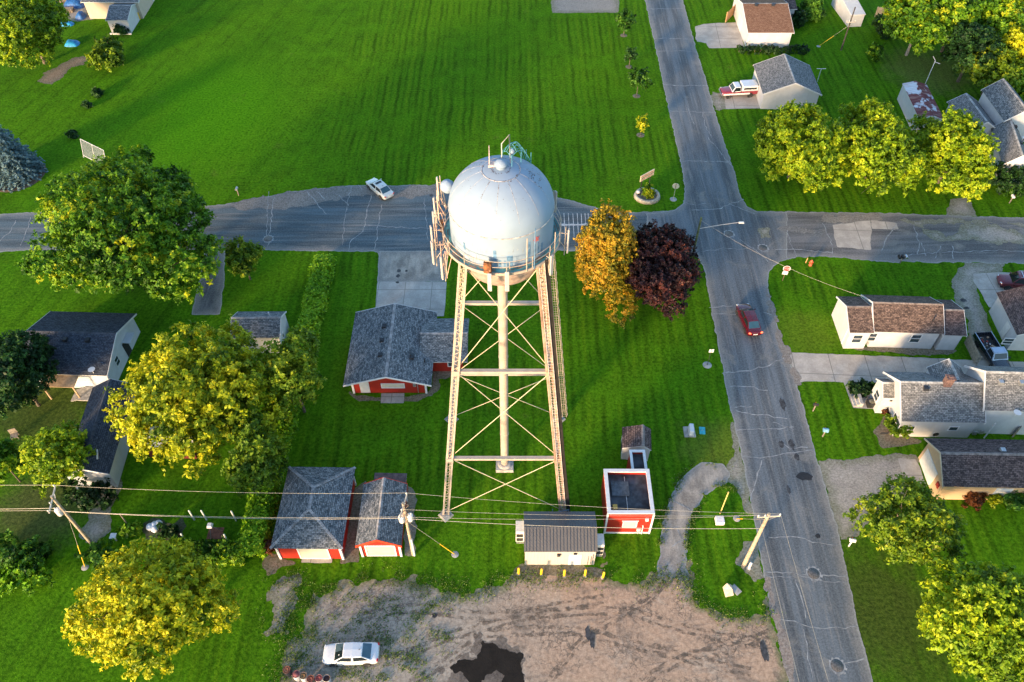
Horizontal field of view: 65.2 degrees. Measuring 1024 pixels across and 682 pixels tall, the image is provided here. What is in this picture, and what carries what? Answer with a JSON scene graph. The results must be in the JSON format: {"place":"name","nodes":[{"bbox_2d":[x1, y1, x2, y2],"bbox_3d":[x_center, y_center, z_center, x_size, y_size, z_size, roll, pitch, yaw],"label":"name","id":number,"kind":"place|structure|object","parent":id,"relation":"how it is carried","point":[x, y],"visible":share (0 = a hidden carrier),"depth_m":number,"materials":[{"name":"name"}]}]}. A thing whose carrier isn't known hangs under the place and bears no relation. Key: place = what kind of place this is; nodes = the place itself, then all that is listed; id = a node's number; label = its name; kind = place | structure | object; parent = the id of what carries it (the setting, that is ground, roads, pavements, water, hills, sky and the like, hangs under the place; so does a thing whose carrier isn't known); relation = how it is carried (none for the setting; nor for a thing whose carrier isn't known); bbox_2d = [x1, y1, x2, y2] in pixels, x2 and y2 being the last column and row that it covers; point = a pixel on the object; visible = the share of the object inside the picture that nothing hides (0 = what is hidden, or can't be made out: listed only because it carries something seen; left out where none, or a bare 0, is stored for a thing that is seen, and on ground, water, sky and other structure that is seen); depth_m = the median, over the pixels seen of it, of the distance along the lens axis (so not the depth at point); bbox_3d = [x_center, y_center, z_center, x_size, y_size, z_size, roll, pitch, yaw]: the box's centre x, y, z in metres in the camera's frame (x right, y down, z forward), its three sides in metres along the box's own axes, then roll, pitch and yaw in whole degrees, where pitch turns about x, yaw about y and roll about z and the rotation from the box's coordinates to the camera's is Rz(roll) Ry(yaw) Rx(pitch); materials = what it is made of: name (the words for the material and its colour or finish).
{"place":"outdoors","nodes":[
{"label":"outdoors","id":0,"kind":"place"},
{"bbox_2d":[79,482,122,542],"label":"stone path","id":1,"kind":"structure","parent":0,"point":[96,527],"depth_m":75.19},
{"bbox_2d":[81,0,154,18],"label":"beige house","id":2,"kind":"structure","parent":0,"point":[96,9],"depth_m":137.40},
{"bbox_2d":[192,251,224,314],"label":"narrow driveway","id":3,"kind":"structure","parent":0,"point":[209,302],"depth_m":94.78,"materials":[{"name":"asphalt"}]},
{"bbox_2d":[262,553,294,575],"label":"dirt behind garages","id":4,"kind":"structure","parent":0,"point":[271,565],"depth_m":72.55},
{"bbox_2d":[264,573,301,636],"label":"dirt bank","id":5,"kind":"structure","parent":0,"point":[274,595],"depth_m":70.34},
{"bbox_2d":[269,466,355,559],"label":"hip garage","id":6,"kind":"structure","parent":0,"point":[309,530],"depth_m":72.41,"materials":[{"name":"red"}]},
{"bbox_2d":[0,185,665,281],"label":"side street","id":7,"kind":"structure","parent":0,"point":[315,227],"depth_m":103.02,"materials":[{"name":"asphalt"}]},
{"bbox_2d":[231,184,443,210],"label":"parking strip","id":8,"kind":"object","parent":7,"relation":"on","point":[286,200],"visible":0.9,"depth_m":106.99,"materials":[{"name":"gravel"}]},
{"bbox_2d":[366,177,393,200],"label":"parked sedan","id":9,"kind":"object","parent":8,"relation":"on","point":[381,189],"visible":1,"depth_m":106.16,"materials":[{"name":"silver metal"}]},
{"bbox_2d":[355,473,407,556],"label":"gable garage","id":10,"kind":"structure","parent":0,"point":[383,495],"depth_m":72.41,"materials":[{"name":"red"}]},
{"bbox_2d":[349,371,450,401],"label":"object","id":11,"kind":"structure","parent":0,"point":[435,387],"depth_m":85.23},
{"bbox_2d":[375,282,445,315],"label":"concrete driveway","id":12,"kind":"structure","parent":0,"point":[430,296],"depth_m":94.88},
{"bbox_2d":[430,134,569,522],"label":"water tower","id":13,"kind":"structure","parent":0,"point":[500,228],"depth_m":54.64,"materials":[{"name":"metal"}]},
{"bbox_2d":[0,0,1023,681],"bbox_3d":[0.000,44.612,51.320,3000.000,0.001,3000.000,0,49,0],"label":"ground","id":14,"kind":"structure","parent":0,"point":[218,100],"depth_m":95.33,"materials":[{"name":"green plant"}]},
{"bbox_2d":[0,436,26,486],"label":"dark tree","id":15,"kind":"object","parent":14,"relation":"on","point":[9,454],"visible":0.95,"depth_m":75.06,"materials":[{"name":"green plant"}]},
{"bbox_2d":[0,125,47,192],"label":"blue spruce","id":16,"kind":"object","parent":14,"relation":"on","point":[21,168],"visible":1,"depth_m":107.44,"materials":[{"name":"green plant"}]},
{"bbox_2d":[0,549,55,596],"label":"shrub","id":17,"kind":"object","parent":14,"relation":"on","point":[42,577],"visible":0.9,"depth_m":70.62,"materials":[{"name":"green plant"}]},
{"bbox_2d":[0,528,57,575],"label":"shrub","id":18,"kind":"object","parent":14,"relation":"on","point":[8,551],"visible":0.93,"depth_m":71.93,"materials":[{"name":"green plant"}]},
{"bbox_2d":[0,329,59,419],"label":"dark tree","id":19,"kind":"object","parent":14,"relation":"on","point":[19,363],"visible":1,"depth_m":79.12,"materials":[{"name":"green plant"}]},
{"bbox_2d":[0,0,69,68],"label":"yellow tree","id":20,"kind":"object","parent":14,"relation":"on","point":[34,28],"visible":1,"depth_m":121.89,"materials":[{"name":"green plant"}]},
{"bbox_2d":[16,419,96,498],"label":"yellow tree","id":21,"kind":"object","parent":14,"relation":"on","point":[60,443],"visible":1,"depth_m":73.44,"materials":[{"name":"green plant"}]},
{"bbox_2d":[38,56,87,83],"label":"mulch bed","id":22,"kind":"object","parent":14,"relation":"on","point":[52,76],"visible":0.95,"depth_m":127.60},
{"bbox_2d":[47,485,93,543],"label":"utility pole","id":23,"kind":"object","parent":14,"relation":"on","point":[59,510],"visible":0.95,"depth_m":68.84,"materials":[{"name":"brown wood"}]},
{"bbox_2d":[25,311,139,400],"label":"dark roof house","id":24,"kind":"structure","parent":14,"relation":"on","point":[93,349],"depth_m":84.96,"materials":[{"name":"grey"}]},
{"bbox_2d":[59,476,118,513],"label":"bush","id":25,"kind":"object","parent":14,"relation":"on","point":[81,495],"visible":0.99,"depth_m":74.52,"materials":[{"name":"green plant"}]},
{"bbox_2d":[74,537,117,570],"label":"shrub","id":26,"kind":"object","parent":14,"relation":"on","point":[95,554],"visible":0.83,"depth_m":72.12,"materials":[{"name":"green plant"}]},
{"bbox_2d":[68,378,136,488],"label":"dark annex","id":27,"kind":"object","parent":14,"relation":"on","point":[108,460],"visible":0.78,"depth_m":78.03,"materials":[{"name":"grey"}]},
{"bbox_2d":[84,33,125,71],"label":"round bush","id":28,"kind":"object","parent":14,"relation":"on","point":[107,53],"visible":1,"depth_m":125.79,"materials":[{"name":"green plant"}]},
{"bbox_2d":[13,143,225,305],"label":"maple tree","id":29,"kind":"object","parent":14,"relation":"on","point":[102,238],"visible":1,"depth_m":86.20,"materials":[{"name":"green plant"}]},
{"bbox_2d":[105,3,139,34],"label":"white shed","id":30,"kind":"structure","parent":14,"relation":"on","point":[125,15],"depth_m":134.66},
{"bbox_2d":[61,534,243,681],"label":"yellow tree","id":31,"kind":"object","parent":14,"relation":"on","point":[176,612],"visible":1,"depth_m":61.97,"materials":[{"name":"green plant"}]},
{"bbox_2d":[102,314,287,480],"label":"golden tree","id":32,"kind":"object","parent":14,"relation":"on","point":[185,393],"visible":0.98,"depth_m":73.58,"materials":[{"name":"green plant"}]},
{"bbox_2d":[155,535,245,568],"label":"dark hedge","id":33,"kind":"object","parent":14,"relation":"on","point":[223,546],"visible":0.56,"depth_m":72.08,"materials":[{"name":"green plant"}]},
{"bbox_2d":[221,235,266,279],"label":"maple","id":34,"kind":"object","parent":14,"relation":"on","point":[243,256],"visible":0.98,"depth_m":93.00,"materials":[{"name":"green plant"}]},
{"bbox_2d":[220,403,289,498],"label":"green tree","id":35,"kind":"object","parent":14,"relation":"on","point":[260,459],"visible":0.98,"depth_m":72.02,"materials":[{"name":"green plant"}]},
{"bbox_2d":[231,311,289,352],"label":"shed","id":36,"kind":"structure","parent":14,"relation":"on","point":[266,326],"depth_m":87.14,"materials":[{"name":"white"}]},
{"bbox_2d":[235,253,336,562],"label":"tall hedge","id":37,"kind":"object","parent":14,"relation":"on","point":[254,507],"visible":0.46,"depth_m":80.67,"materials":[{"name":"green plant"}]},
{"bbox_2d":[258,326,326,422],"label":"green tree","id":38,"kind":"object","parent":14,"relation":"on","point":[294,377],"visible":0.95,"depth_m":77.15,"materials":[{"name":"green plant"}]},
{"bbox_2d":[340,481,365,563],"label":"dirt between garages","id":39,"kind":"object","parent":14,"relation":"on","point":[351,553],"visible":0.74,"depth_m":74.64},
{"bbox_2d":[343,303,468,393],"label":"ranch house","id":40,"kind":"structure","parent":14,"relation":"on","point":[396,348],"depth_m":85.58,"materials":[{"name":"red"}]},
{"bbox_2d":[403,487,416,555],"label":"dirt by utility pole","id":41,"kind":"structure","parent":14,"relation":"on","point":[412,500],"depth_m":75.19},
{"bbox_2d":[377,251,447,281],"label":"apron","id":42,"kind":"object","parent":14,"relation":"on","point":[419,266],"visible":0.89,"depth_m":98.01,"materials":[{"name":"concrete"}]},
{"bbox_2d":[257,458,782,681],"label":"weeds","id":43,"kind":"object","parent":14,"relation":"on","point":[436,604],"visible":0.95,"depth_m":69.95,"materials":[{"name":"green plant"}]},
{"bbox_2d":[280,560,788,681],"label":"gravel lot","id":44,"kind":"structure","parent":14,"relation":"on","point":[605,659],"depth_m":68.48,"materials":[{"name":"gravel"}]},
{"bbox_2d":[322,639,379,666],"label":"parked sedan","id":45,"kind":"object","parent":44,"relation":"on","point":[365,654],"visible":1,"depth_m":66.14,"materials":[{"name":"white paint"}]},
{"bbox_2d":[438,632,530,681],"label":"damp margin","id":46,"kind":"object","parent":44,"relation":"on","point":[496,675],"visible":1,"depth_m":67.03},
{"bbox_2d":[450,641,524,681],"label":"wet patch","id":47,"kind":"object","parent":46,"relation":"on","point":[492,658],"visible":1,"depth_m":66.60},
{"bbox_2d":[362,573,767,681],"bbox_3d":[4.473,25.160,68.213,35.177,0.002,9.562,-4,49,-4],"label":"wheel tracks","id":48,"kind":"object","parent":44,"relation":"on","point":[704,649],"visible":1,"depth_m":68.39,"materials":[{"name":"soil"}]},
{"bbox_2d":[524,511,597,564],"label":"metal shed","id":49,"kind":"structure","parent":14,"relation":"on","point":[552,542],"depth_m":70.97,"materials":[{"name":"metal"}]},
{"bbox_2d":[551,0,618,12],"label":"infield","id":50,"kind":"object","parent":14,"relation":"on","point":[583,6],"visible":1,"depth_m":141.54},
{"bbox_2d":[573,198,641,328],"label":"orange tree","id":51,"kind":"object","parent":14,"relation":"on","point":[610,239],"visible":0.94,"depth_m":88.52,"materials":[{"name":"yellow plant"}]},
{"bbox_2d":[621,424,651,460],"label":"garden shed","id":52,"kind":"structure","parent":14,"relation":"on","point":[636,437],"depth_m":78.61,"materials":[{"name":"white"}]},
{"bbox_2d":[627,66,654,97],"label":"sapling","id":53,"kind":"object","parent":14,"relation":"on","point":[638,76],"visible":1,"depth_m":120.14,"materials":[{"name":"green plant"}]},
{"bbox_2d":[618,219,703,321],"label":"purple maple","id":54,"kind":"object","parent":14,"relation":"on","point":[664,267],"visible":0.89,"depth_m":88.03,"materials":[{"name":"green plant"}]},
{"bbox_2d":[396,194,968,660],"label":"tar blots","id":55,"kind":"object","parent":14,"relation":"on","point":[590,636],"visible":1,"depth_m":78.36,"materials":[{"name":"asphalt"}]},
{"bbox_2d":[695,22,743,47],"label":"parking pad","id":56,"kind":"object","parent":14,"relation":"on","point":[719,35],"visible":0.99,"depth_m":134.87,"materials":[{"name":"concrete"}]},
{"bbox_2d":[726,422,752,513],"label":"road shoulder","id":57,"kind":"object","parent":14,"relation":"on","point":[737,478],"visible":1,"depth_m":78.68},
{"bbox_2d":[735,541,763,581],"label":"gravel patch","id":58,"kind":"object","parent":14,"relation":"on","point":[755,573],"visible":0.81,"depth_m":72.68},
{"bbox_2d":[733,0,793,47],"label":"brown roof garage","id":59,"kind":"structure","parent":14,"relation":"on","point":[763,22],"depth_m":131.74,"materials":[{"name":"white"}]},
{"bbox_2d":[736,42,809,54],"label":"hedge","id":60,"kind":"object","parent":14,"relation":"on","point":[769,48],"visible":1,"depth_m":130.66,"materials":[{"name":"green plant"}]},
{"bbox_2d":[752,99,850,192],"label":"clipped maple","id":61,"kind":"object","parent":14,"relation":"on","point":[810,140],"visible":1,"depth_m":102.43,"materials":[{"name":"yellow plant"}]},
{"bbox_2d":[799,0,826,22],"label":"bush","id":62,"kind":"object","parent":14,"relation":"on","point":[814,10],"visible":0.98,"depth_m":136.72,"materials":[{"name":"green plant"}]},
{"bbox_2d":[831,0,865,26],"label":"metal roof shed","id":63,"kind":"structure","parent":14,"relation":"on","point":[844,9],"depth_m":136.71,"materials":[{"name":"white"}]},
{"bbox_2d":[845,377,873,398],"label":"planting","id":64,"kind":"object","parent":14,"relation":"on","point":[862,388],"visible":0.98,"depth_m":84.71,"materials":[{"name":"green plant"}]},
{"bbox_2d":[818,453,925,538],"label":"gravel parking","id":65,"kind":"structure","parent":14,"relation":"on","point":[847,481],"depth_m":78.31,"materials":[{"name":"gravel"}]},
{"bbox_2d":[831,94,929,197],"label":"clipped maple","id":66,"kind":"object","parent":14,"relation":"on","point":[882,146],"visible":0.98,"depth_m":101.90,"materials":[{"name":"yellow plant"}]},
{"bbox_2d":[873,416,920,447],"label":"bed by white house","id":67,"kind":"object","parent":14,"relation":"on","point":[887,441],"visible":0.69,"depth_m":81.39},
{"bbox_2d":[883,413,913,438],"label":"shrub","id":68,"kind":"object","parent":14,"relation":"on","point":[889,423],"visible":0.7,"depth_m":80.69,"materials":[{"name":"green plant"}]},
{"bbox_2d":[832,294,966,349],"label":"white cottage","id":69,"kind":"structure","parent":14,"relation":"on","point":[921,322],"depth_m":87.68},
{"bbox_2d":[842,471,967,570],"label":"roadside tree","id":70,"kind":"object","parent":14,"relation":"on","point":[889,524],"visible":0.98,"depth_m":68.43,"materials":[{"name":"green plant"}]},
{"bbox_2d":[898,458,923,480],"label":"garage apron","id":71,"kind":"object","parent":14,"relation":"on","point":[910,467],"visible":0.82,"depth_m":79.13,"materials":[{"name":"concrete"}]},
{"bbox_2d":[878,0,956,56],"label":"grove tree","id":72,"kind":"object","parent":14,"relation":"on","point":[914,21],"visible":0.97,"depth_m":122.82,"materials":[{"name":"green plant"}]},
{"bbox_2d":[897,81,943,130],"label":"rusty shed","id":73,"kind":"structure","parent":14,"relation":"on","point":[915,97],"depth_m":117.59,"materials":[{"name":"white"}]},
{"bbox_2d":[850,359,1023,437],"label":"white house","id":74,"kind":"structure","parent":14,"relation":"on","point":[947,398],"depth_m":79.25,"materials":[{"name":"white"}]},
{"bbox_2d":[907,105,1000,201],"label":"clipped maple","id":75,"kind":"object","parent":14,"relation":"on","point":[943,138],"visible":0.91,"depth_m":102.38,"materials":[{"name":"yellow plant"}]},
{"bbox_2d":[929,0,995,52],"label":"grove tree","id":76,"kind":"object","parent":14,"relation":"on","point":[968,11],"visible":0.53,"depth_m":122.26,"materials":[{"name":"green plant"}]},
{"bbox_2d":[914,553,1023,681],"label":"corner tree","id":77,"kind":"object","parent":14,"relation":"on","point":[977,611],"visible":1,"depth_m":60.28,"materials":[{"name":"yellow plant"}]},
{"bbox_2d":[918,438,1023,499],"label":"brown garage","id":78,"kind":"structure","parent":14,"relation":"on","point":[955,469],"depth_m":74.98,"materials":[{"name":"beige"}]},
{"bbox_2d":[919,449,937,484],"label":"garage door","id":79,"kind":"structure","parent":78,"relation":"in","point":[926,461],"depth_m":77.82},
{"bbox_2d":[940,20,1005,82],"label":"grove tree","id":80,"kind":"object","parent":14,"relation":"on","point":[971,38],"visible":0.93,"depth_m":119.39,"materials":[{"name":"green plant"}]},
{"bbox_2d":[956,41,1023,94],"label":"grove tree","id":81,"kind":"object","parent":14,"relation":"on","point":[1007,64],"visible":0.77,"depth_m":117.74,"materials":[{"name":"green plant"}]},
{"bbox_2d":[973,272,1009,306],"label":"concrete pad","id":82,"kind":"object","parent":14,"relation":"on","point":[987,285],"visible":0.5,"depth_m":95.87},
{"bbox_2d":[996,270,1023,289],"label":"maroon van","id":83,"kind":"object","parent":82,"relation":"on","point":[1011,280],"visible":0.99,"depth_m":94.91,"materials":[{"name":"paint"}]},
{"bbox_2d":[979,0,1023,47],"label":"grove tree","id":84,"kind":"object","parent":14,"relation":"on","point":[1003,15],"visible":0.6,"depth_m":122.03,"materials":[{"name":"green plant"}]},
{"bbox_2d":[986,161,1023,194],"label":"shrubbery","id":85,"kind":"object","parent":14,"relation":"on","point":[1008,182],"visible":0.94,"depth_m":105.92,"materials":[{"name":"green plant"}]},
{"bbox_2d":[989,286,1023,350],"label":"white bungalow","id":86,"kind":"object","parent":14,"relation":"on","point":[1006,311],"visible":1,"depth_m":89.32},
{"bbox_2d":[1000,21,1023,66],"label":"grove tree","id":87,"kind":"object","parent":14,"relation":"on","point":[1016,37],"visible":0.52,"depth_m":119.18,"materials":[{"name":"yellow plant"}]},
{"bbox_2d":[515,549,605,576],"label":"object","id":88,"kind":"structure","parent":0,"point":[554,571],"depth_m":72.11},
{"bbox_2d":[601,450,654,533],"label":"pump house","id":89,"kind":"structure","parent":0,"point":[630,487],"depth_m":73.65,"materials":[{"name":"red"}]},
{"bbox_2d":[657,462,729,579],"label":"curved path","id":90,"kind":"structure","parent":0,"point":[699,479],"depth_m":76.18,"materials":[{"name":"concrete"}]},
{"bbox_2d":[724,94,759,108],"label":"garage driveway","id":91,"kind":"structure","parent":0,"point":[739,102],"depth_m":121.61,"materials":[{"name":"concrete"}]},
{"bbox_2d":[719,79,758,98],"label":"camper truck","id":92,"kind":"object","parent":91,"relation":"on","point":[749,88],"visible":1,"depth_m":121.70,"materials":[{"name":"red paint"}]},
{"bbox_2d":[645,0,872,681],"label":"road","id":93,"kind":"structure","parent":0,"point":[734,277],"depth_m":86.20,"materials":[{"name":"asphalt"}]},
{"bbox_2d":[0,8,1023,676],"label":"road cracks","id":94,"kind":"object","parent":93,"relation":"on","point":[724,372],"visible":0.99,"depth_m":93.47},
{"bbox_2d":[735,303,762,335],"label":"moving sedan","id":95,"kind":"object","parent":93,"relation":"on","point":[747,315],"visible":1,"depth_m":90.55,"materials":[{"name":"red paint"}]},
{"bbox_2d":[763,577,794,681],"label":"shoulder","id":96,"kind":"object","parent":93,"relation":"on","point":[785,651],"visible":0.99,"depth_m":68.13},
{"bbox_2d":[766,288,801,385],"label":"shoulder","id":97,"kind":"object","parent":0,"point":[786,352],"visible":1,"depth_m":89.45},
{"bbox_2d":[752,54,821,108],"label":"grey garage","id":98,"kind":"structure","parent":0,"point":[783,79],"depth_m":119.45,"materials":[{"name":"white"}]},
{"bbox_2d":[765,211,1023,263],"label":"side street","id":99,"kind":"structure","parent":0,"point":[901,239],"depth_m":100.64,"materials":[{"name":"asphalt"}]},
{"bbox_2d":[821,212,882,223],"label":"pavement patch","id":100,"kind":"object","parent":99,"relation":"on","point":[840,217],"visible":1,"depth_m":103.91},
{"bbox_2d":[833,221,871,249],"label":"road patch","id":101,"kind":"object","parent":99,"relation":"on","point":[856,235],"visible":1,"depth_m":101.74,"materials":[{"name":"concrete"}]},
{"bbox_2d":[900,217,1023,227],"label":"road patch end","id":102,"kind":"object","parent":99,"relation":"on","point":[948,220],"visible":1,"depth_m":103.52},
{"bbox_2d":[946,221,1023,244],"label":"pavement patch","id":103,"kind":"object","parent":99,"relation":"on","point":[996,234],"visible":1,"depth_m":101.87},
{"bbox_2d":[852,346,956,355],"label":"dirt by white house","id":104,"kind":"structure","parent":0,"point":[919,351],"depth_m":89.17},
{"bbox_2d":[790,352,1023,382],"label":"shared driveway","id":105,"kind":"structure","parent":0,"point":[826,367],"depth_m":87.75,"materials":[{"name":"concrete"}]},
{"bbox_2d":[946,197,976,216],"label":"driveway","id":106,"kind":"structure","parent":0,"point":[960,206],"depth_m":105.25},
{"bbox_2d":[951,262,1004,360],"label":"gravel driveway","id":107,"kind":"structure","parent":0,"point":[964,286],"depth_m":94.89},
{"bbox_2d":[972,331,1010,366],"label":"dark pickup","id":108,"kind":"object","parent":107,"relation":"on","point":[993,350],"visible":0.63,"depth_m":87.58,"materials":[{"name":"metal"}]},
{"bbox_2d":[946,78,1023,181],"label":"grey house","id":109,"kind":"structure","parent":0,"point":[997,108],"depth_m":111.73,"materials":[{"name":"white"}]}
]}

